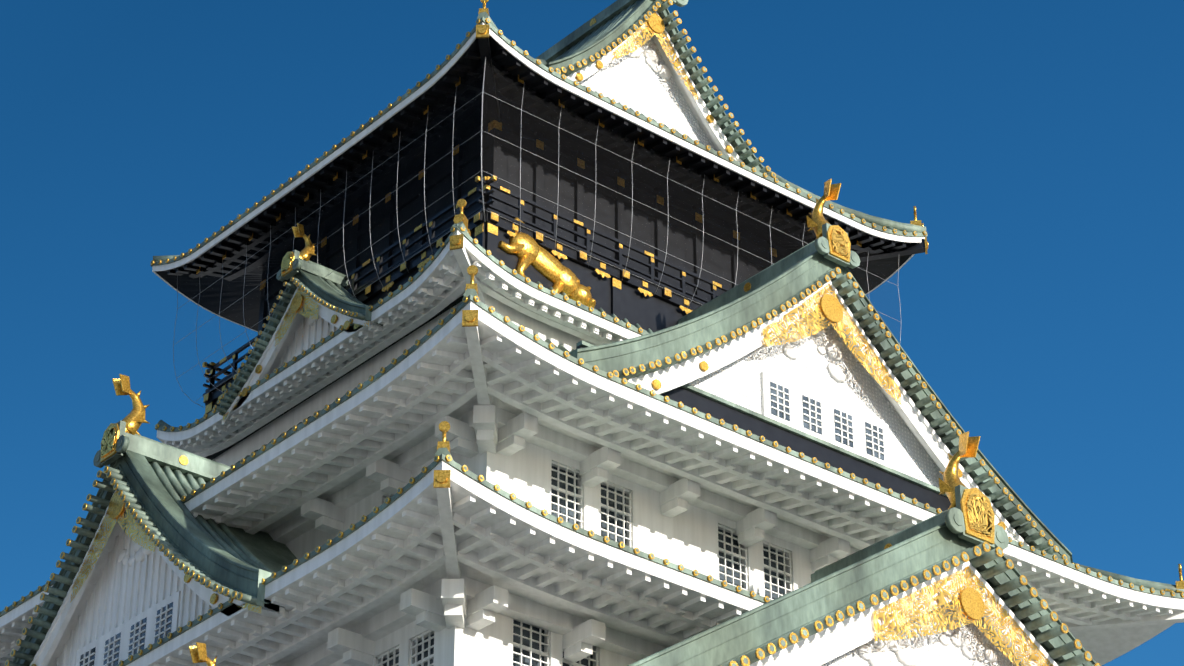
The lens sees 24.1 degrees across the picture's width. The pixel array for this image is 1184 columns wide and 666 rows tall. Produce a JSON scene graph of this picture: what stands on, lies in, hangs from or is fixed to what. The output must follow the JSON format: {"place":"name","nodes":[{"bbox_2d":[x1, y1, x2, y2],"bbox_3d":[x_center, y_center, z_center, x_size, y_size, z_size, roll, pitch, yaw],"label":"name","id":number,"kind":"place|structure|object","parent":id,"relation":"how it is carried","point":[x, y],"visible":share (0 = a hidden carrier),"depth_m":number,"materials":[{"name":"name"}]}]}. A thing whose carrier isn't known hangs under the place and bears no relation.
{"place":"outdoors","nodes":[
{"label":"outdoors","id":0,"kind":"place"},
{"bbox_2d":[0,179,1183,665],"bbox_3d":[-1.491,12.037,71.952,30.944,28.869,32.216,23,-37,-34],"label":"tiers","id":1,"kind":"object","parent":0,"point":[784,463],"visible":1,"depth_m":64.35,"materials":[{"name":"white paint"}]},
{"bbox_2d":[173,57,900,406],"bbox_3d":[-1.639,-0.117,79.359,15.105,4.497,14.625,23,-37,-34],"label":"safety net wires","id":2,"kind":"object","parent":1,"relation":"on","point":[447,233],"visible":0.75,"depth_m":73.39,"materials":[{"name":"white paint"}]},
{"bbox_2d":[150,0,927,459],"bbox_3d":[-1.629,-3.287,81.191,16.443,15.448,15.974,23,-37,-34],"label":"castle top storey","id":3,"kind":"object","parent":1,"relation":"on","point":[624,74],"visible":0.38,"depth_m":75.54,"materials":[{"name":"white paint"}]},
{"bbox_2d":[0,0,1183,665],"label":"sky","id":4,"kind":"structure","parent":0,"point":[1037,146],"materials":[{"name":"blue"}]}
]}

